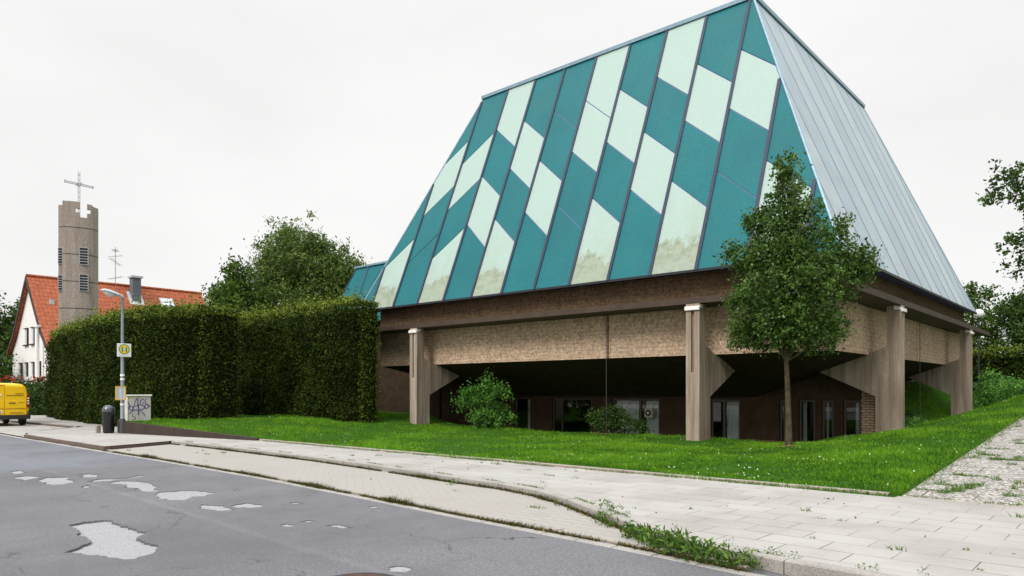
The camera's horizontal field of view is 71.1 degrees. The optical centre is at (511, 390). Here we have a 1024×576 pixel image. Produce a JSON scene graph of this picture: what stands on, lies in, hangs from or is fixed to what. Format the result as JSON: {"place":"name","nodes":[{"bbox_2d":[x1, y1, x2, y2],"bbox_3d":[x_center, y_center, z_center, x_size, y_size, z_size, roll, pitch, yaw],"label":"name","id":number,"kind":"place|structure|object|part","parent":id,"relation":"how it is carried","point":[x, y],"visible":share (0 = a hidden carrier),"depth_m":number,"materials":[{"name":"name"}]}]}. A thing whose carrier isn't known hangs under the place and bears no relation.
{"place":"outdoors","nodes":[
{"label":"outdoors","id":0,"kind":"place"},
{"bbox_2d":[0,421,63,436],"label":"parking bay","id":1,"kind":"object","parent":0,"point":[12,428],"visible":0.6,"depth_m":30.34,"materials":[{"name":"grey concrete"}]},
{"bbox_2d":[0,383,30,424],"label":"delivery van","id":2,"kind":"object","parent":1,"relation":"on","point":[14,400],"visible":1,"depth_m":32.53,"materials":[{"name":"yellow paint"}]},
{"bbox_3d":[-23.113,0.430,31.946,0.082,1.320,0.822,0,0,42],"label":"rear door","id":3,"kind":"part","parent":2,"relation":"part of","materials":[{"name":"yellow paint"}]},
{"bbox_3d":[-22.549,0.430,32.561,0.110,1.320,0.822,0,0,42],"label":"rear door","id":4,"kind":"part","parent":2,"relation":"part of","materials":[{"name":"yellow paint"}]},
{"bbox_2d":[0,433,788,575],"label":"road","id":5,"kind":"structure","parent":0,"point":[39,535],"depth_m":8.14,"materials":[{"name":"grey asphalt"}]},
{"bbox_2d":[0,420,77,433],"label":"kerb","id":6,"kind":"structure","parent":5,"relation":"on","point":[55,425],"depth_m":32.37,"materials":[{"name":"grey concrete"}]},
{"bbox_2d":[24,434,109,449],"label":"kerb","id":7,"kind":"structure","parent":5,"relation":"on","point":[72,442],"depth_m":21.54,"materials":[{"name":"grey concrete"}]},
{"bbox_2d":[102,441,168,449],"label":"kerb","id":8,"kind":"structure","parent":5,"relation":"on","point":[124,446],"depth_m":20.40,"materials":[{"name":"grey concrete"}]},
{"bbox_2d":[10,471,410,571],"bbox_3d":[-5.424,1.639,10.628,12.293,0.014,3.966,0,0,42],"label":"road base","id":9,"kind":"object","parent":5,"relation":"on","point":[108,539],"visible":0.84,"depth_m":8.33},
{"bbox_2d":[336,572,392,575],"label":"manhole cover","id":10,"kind":"object","parent":5,"relation":"on","point":[365,574],"visible":1,"depth_m":6.28,"materials":[{"name":"metal"}]},
{"bbox_2d":[1,433,760,572],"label":"moss","id":11,"kind":"object","parent":5,"relation":"on","point":[388,499],"visible":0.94,"depth_m":10.54,"materials":[{"name":"green plant"}]},
{"bbox_2d":[0,434,765,575],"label":"gutter","id":12,"kind":"object","parent":5,"relation":"on","point":[648,553],"visible":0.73,"depth_m":8.67,"materials":[{"name":"concrete"}]},
{"bbox_2d":[107,449,752,569],"bbox_3d":[-4.288,1.651,13.017,18.331,0.137,0.378,0,0,45],"label":"bay edging","id":13,"kind":"object","parent":5,"relation":"on","point":[594,536],"visible":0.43,"depth_m":9.05,"materials":[{"name":"concrete"}]},
{"bbox_2d":[171,441,898,575],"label":"kerb","id":14,"kind":"structure","parent":5,"relation":"on","point":[789,566],"depth_m":8.87,"materials":[{"name":"concrete"}]},
{"bbox_2d":[370,459,1014,568],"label":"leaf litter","id":15,"kind":"object","parent":5,"relation":"on","point":[622,530],"visible":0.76,"depth_m":8.46,"materials":[{"name":"brown plant"}]},
{"bbox_2d":[114,444,694,552],"bbox_3d":[-3.887,1.594,14.107,19.298,0.001,2.263,0,0,45],"label":"parking bay","id":16,"kind":"object","parent":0,"point":[498,503],"visible":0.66,"depth_m":11.96,"materials":[{"name":"grey concrete"}]},
{"bbox_2d":[0,0,1023,382],"label":"sky","id":17,"kind":"structure","parent":0,"point":[190,123],"materials":[{"name":"white"}]},
{"bbox_2d":[11,414,1023,575],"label":"pavement","id":18,"kind":"structure","parent":0,"point":[990,537],"depth_m":8.85,"materials":[{"name":"grey concrete"}]},
{"bbox_2d":[0,373,48,423],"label":"flowering shrub","id":19,"kind":"object","parent":18,"relation":"on","point":[35,388],"visible":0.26,"depth_m":45.17,"materials":[{"name":"green plant"}]},
{"bbox_2d":[58,172,97,328],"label":"bell tower","id":20,"kind":"structure","parent":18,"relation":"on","point":[77,264],"depth_m":47.19,"materials":[{"name":"concrete"},{"name":"dark metal"},{"name":"galvanised metal"}]},
{"bbox_2d":[95,425,100,432],"bbox_3d":[-14.816,1.415,25.661,0.140,0.370,0.140,0,0,41],"label":"marker post","id":21,"kind":"object","parent":18,"relation":"on","point":[97,428],"visible":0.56,"depth_m":25.61,"materials":[{"name":"stone"}]},
{"bbox_2d":[102,405,114,432],"bbox_3d":[-14.352,1.000,25.505,0.426,1.000,0.424,0,0,42],"label":"litter bin","id":22,"kind":"object","parent":18,"relation":"on","point":[108,418],"visible":1,"depth_m":25.35,"materials":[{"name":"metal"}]},
{"bbox_2d":[100,289,124,433],"bbox_3d":[-13.976,-0.977,25.101,0.272,5.153,0.798,0,0,42],"label":"street lamp","id":23,"kind":"object","parent":18,"relation":"on","point":[109,293],"visible":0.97,"depth_m":25.28,"materials":[{"name":"metal"}]},
{"bbox_2d":[115,386,125,399],"bbox_3d":[-13.775,0.075,25.207,0.100,0.490,0.340,0,0,42],"label":"timetable case","id":24,"kind":"object","parent":23,"relation":"attached to","point":[120,392],"visible":1,"depth_m":25.18,"materials":[{"name":"metal"}]},
{"bbox_2d":[117,343,130,356],"bbox_3d":[-13.705,-1.435,25.306,0.105,0.470,0.470,0,0,42],"label":"bus stop sign","id":25,"kind":"object","parent":23,"relation":"attached to","point":[123,350],"visible":1,"depth_m":25.26,"materials":[{"name":"white metal"}]},
{"bbox_2d":[42,292,244,426],"bbox_3d":[-19.267,-1.272,34.921,19.854,5.785,4.108,0,0,44],"label":"clipped hedge","id":26,"kind":"object","parent":18,"relation":"on","point":[182,361],"visible":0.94,"depth_m":29.55,"materials":[{"name":"green plant"}]},
{"bbox_2d":[117,419,259,440],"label":"retaining wall","id":27,"kind":"structure","parent":18,"relation":"on","point":[138,428],"depth_m":23.88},
{"bbox_2d":[42,414,1023,570],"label":"weeds","id":28,"kind":"object","parent":18,"relation":"on","point":[953,489],"visible":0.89,"depth_m":11.46,"materials":[{"name":"green plant"}]},
{"bbox_2d":[451,479,928,574],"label":"kerb weeds","id":29,"kind":"object","parent":18,"relation":"on","point":[678,541],"visible":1,"depth_m":7.01,"materials":[{"name":"green plant"}]},
{"bbox_2d":[125,380,1023,503],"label":"lawn","id":30,"kind":"structure","parent":0,"point":[576,428],"depth_m":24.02,"materials":[{"name":"plant"}]},
{"bbox_2d":[0,353,19,382],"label":"dark bush","id":31,"kind":"object","parent":30,"relation":"on","point":[3,368],"visible":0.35,"depth_m":58.50,"materials":[{"name":"green plant"}]},
{"bbox_2d":[6,247,205,383],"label":"gabled house","id":32,"kind":"structure","parent":30,"relation":"on","point":[37,313],"depth_m":58.88,"materials":[{"name":"ceramic"}]},
{"bbox_2d":[18,363,22,376],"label":"window","id":33,"kind":"structure","parent":32,"relation":"in","point":[20,364],"depth_m":59.47,"materials":[{"name":"white paint"}]},
{"bbox_2d":[22,328,28,345],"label":"window","id":34,"kind":"structure","parent":32,"relation":"in","point":[26,329],"depth_m":58.33,"materials":[{"name":"white paint"}]},
{"bbox_2d":[24,362,27,376],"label":"window","id":35,"kind":"structure","parent":32,"relation":"in","point":[26,363],"depth_m":58.30,"materials":[{"name":"white paint"}]},
{"bbox_2d":[29,327,34,344],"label":"window","id":36,"kind":"structure","parent":32,"relation":"in","point":[32,328],"depth_m":57.27,"materials":[{"name":"white paint"}]},
{"bbox_2d":[30,362,34,375],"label":"window","id":37,"kind":"structure","parent":32,"relation":"in","point":[32,363],"depth_m":57.48,"materials":[{"name":"white paint"}]},
{"bbox_2d":[125,395,151,420],"bbox_3d":[-14.096,0.711,26.987,0.400,1.140,0.910,0,0,41],"label":"utility cabinet","id":38,"kind":"object","parent":30,"relation":"on","point":[138,407],"visible":0.87,"depth_m":26.85,"materials":[{"name":"grey metal"}]},
{"bbox_2d":[199,247,278,315],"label":"leafy tree","id":39,"kind":"object","parent":30,"relation":"on","point":[236,287],"visible":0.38,"depth_m":42.07,"materials":[{"name":"green plant"}]},
{"bbox_2d":[237,251,276,308],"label":"dark conifer","id":40,"kind":"object","parent":30,"relation":"on","point":[254,271],"visible":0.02,"depth_m":46.83,"materials":[{"name":"green plant"}]},
{"bbox_2d":[217,284,382,422],"bbox_3d":[-11.370,-1.478,33.971,15.080,5.995,2.004,0,0,43],"label":"clipped hedge","id":41,"kind":"object","parent":30,"relation":"on","point":[316,360],"visible":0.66,"depth_m":30.47,"materials":[{"name":"green plant"}]},
{"bbox_2d":[240,210,371,314],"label":"broad tree","id":42,"kind":"object","parent":30,"relation":"on","point":[298,251],"visible":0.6,"depth_m":44.28,"materials":[{"name":"green plant"}]},
{"bbox_2d":[450,366,519,428],"bbox_3d":[-1.153,0.422,28.927,3.290,2.886,1.976,0,0,30],"label":"broadleaf shrub","id":43,"kind":"object","parent":30,"relation":"on","point":[492,414],"visible":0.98,"depth_m":28.62,"materials":[{"name":"green plant"}]},
{"bbox_2d":[259,439,889,495],"bbox_3d":[-1.143,1.536,16.026,17.438,0.168,0.092,0,0,41],"label":"lawn edging","id":44,"kind":"object","parent":30,"relation":"on","point":[679,475],"visible":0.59,"depth_m":13.29,"materials":[{"name":"concrete"}]},
{"bbox_2d":[583,401,654,433],"bbox_3d":[3.673,1.045,25.517,2.675,1.370,1.543,0,0,42],"label":"shrub","id":45,"kind":"object","parent":30,"relation":"on","point":[598,422],"visible":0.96,"depth_m":25.34,"materials":[{"name":"green plant"}]},
{"bbox_2d":[250,396,1022,487],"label":"daisies","id":46,"kind":"object","parent":30,"relation":"on","point":[718,449],"visible":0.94,"depth_m":16.62,"materials":[{"name":"white plant"}]},
{"bbox_2d":[340,0,989,441],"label":"church hall","id":47,"kind":"structure","parent":30,"relation":"on","point":[570,228],"depth_m":26.19,"materials":[{"name":"metal"}]},
{"bbox_2d":[515,398,530,429],"bbox_3d":[0.585,1.315,32.700,0.940,2.010,0.233,0,0,42],"label":"window","id":48,"kind":"structure","parent":47,"relation":"in","point":[516,399],"depth_m":32.60,"materials":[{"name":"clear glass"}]},
{"bbox_2d":[553,398,591,431],"bbox_3d":[2.609,1.315,30.804,2.080,2.010,0.080,0,0,42],"label":"window","id":49,"kind":"structure","parent":47,"relation":"in","point":[562,399],"depth_m":31.14,"materials":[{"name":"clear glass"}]},
{"bbox_2d":[613,398,659,435],"bbox_3d":[4.968,1.315,28.686,2.180,2.010,0.433,0,0,42],"label":"window","id":50,"kind":"structure","parent":47,"relation":"in","point":[652,412],"depth_m":28.52,"materials":[{"name":"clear glass"}]},
{"bbox_2d":[711,399,739,438],"bbox_3d":[7.859,1.315,26.230,1.110,2.010,0.265,0,0,42],"label":"window","id":51,"kind":"structure","parent":47,"relation":"in","point":[733,408],"depth_m":26.21,"materials":[{"name":"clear glass"}]},
{"bbox_2d":[780,400,784,441],"bbox_3d":[9.388,1.315,24.806,0.180,2.010,0.080,0,0,42],"label":"window","id":52,"kind":"structure","parent":47,"relation":"in","point":[781,401],"depth_m":24.81,"materials":[{"name":"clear glass"}]},
{"bbox_2d":[799,400,814,441],"bbox_3d":[10.057,1.315,24.316,0.520,2.010,0.230,0,0,42],"label":"window","id":53,"kind":"structure","parent":47,"relation":"in","point":[800,401],"depth_m":24.40,"materials":[{"name":"clear glass"}]},
{"bbox_2d":[823,400,833,438],"bbox_3d":[10.558,1.315,23.856,0.360,2.010,0.206,0,0,42],"label":"window","id":54,"kind":"structure","parent":47,"relation":"in","point":[827,404],"depth_m":23.88,"materials":[{"name":"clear glass"}]},
{"bbox_2d":[844,400,860,435],"bbox_3d":[11.130,1.315,23.355,0.520,2.010,0.213,0,0,42],"label":"window","id":55,"kind":"structure","parent":47,"relation":"in","point":[858,405],"depth_m":23.32,"materials":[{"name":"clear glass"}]},
{"bbox_2d":[713,145,887,446],"bbox_3d":[7.193,-2.329,18.180,3.181,7.830,3.752,0,0,-30],"label":"young tree","id":56,"kind":"object","parent":30,"relation":"on","point":[788,310],"visible":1,"depth_m":17.86,"materials":[{"name":"green plant"}]},
{"bbox_2d":[905,410,923,424],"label":"dark ground plants","id":57,"kind":"object","parent":30,"relation":"on","point":[909,414],"visible":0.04,"depth_m":27.11,"materials":[{"name":"green plant"}]},
{"bbox_2d":[905,416,930,426],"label":"pale ground plants","id":58,"kind":"object","parent":30,"relation":"on","point":[909,421],"visible":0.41,"depth_m":24.10,"materials":[{"name":"green plant"}]},
{"bbox_2d":[902,496,1023,507],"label":"path edging","id":59,"kind":"object","parent":30,"relation":"on","point":[967,502],"visible":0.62,"depth_m":9.61,"materials":[{"name":"concrete"}]},
{"bbox_2d":[974,309,983,400],"bbox_3d":[26.069,-1.861,40.024,0.503,5.419,0.503,0,0,42],"label":"globe lamp","id":60,"kind":"object","parent":30,"relation":"on","point":[979,314],"visible":0.87,"depth_m":39.99,"materials":[{"name":"metal"}]},
{"bbox_2d":[953,280,1007,354],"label":"background tree","id":61,"kind":"object","parent":30,"relation":"on","point":[973,294],"visible":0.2,"depth_m":46.21,"materials":[{"name":"green plant"}]},
{"bbox_2d":[972,365,1005,407],"bbox_3d":[21.056,-0.044,32.007,1.733,2.232,1.749,0,0,42],"label":"bush","id":62,"kind":"object","parent":30,"relation":"on","point":[988,396],"visible":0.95,"depth_m":31.87,"materials":[{"name":"green plant"}]},
{"bbox_2d":[972,338,1023,382],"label":"rounded hedge","id":63,"kind":"object","parent":30,"relation":"on","point":[1008,363],"visible":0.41,"depth_m":41.35,"materials":[{"name":"green plant"}]},
{"bbox_2d":[972,373,1023,400],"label":"ground cover mound","id":64,"kind":"object","parent":30,"relation":"on","point":[1017,389],"visible":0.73,"depth_m":35.31,"materials":[{"name":"green plant"}]},
{"bbox_2d":[976,159,1023,281],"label":"overhanging tree","id":65,"kind":"object","parent":30,"relation":"on","point":[1016,187],"visible":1,"depth_m":23.07,"materials":[{"name":"green plant"}]},
{"bbox_2d":[978,282,1023,353],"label":"background tree","id":66,"kind":"object","parent":30,"relation":"on","point":[1012,310],"visible":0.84,"depth_m":43.62,"materials":[{"name":"green plant"}]},
{"bbox_2d":[902,419,1023,505],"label":"path","id":67,"kind":"structure","parent":0,"point":[987,467],"depth_m":11.53,"materials":[{"name":"grey stone"}]},
{"label":"ground","id":68,"kind":"structure","parent":0,"visible":0},
{"bbox_2d":[0,293,19,379],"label":"garden tree","id":69,"kind":"object","parent":68,"relation":"on","point":[6,326],"visible":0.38,"depth_m":65.45,"materials":[{"name":"green plant"}]}
]}

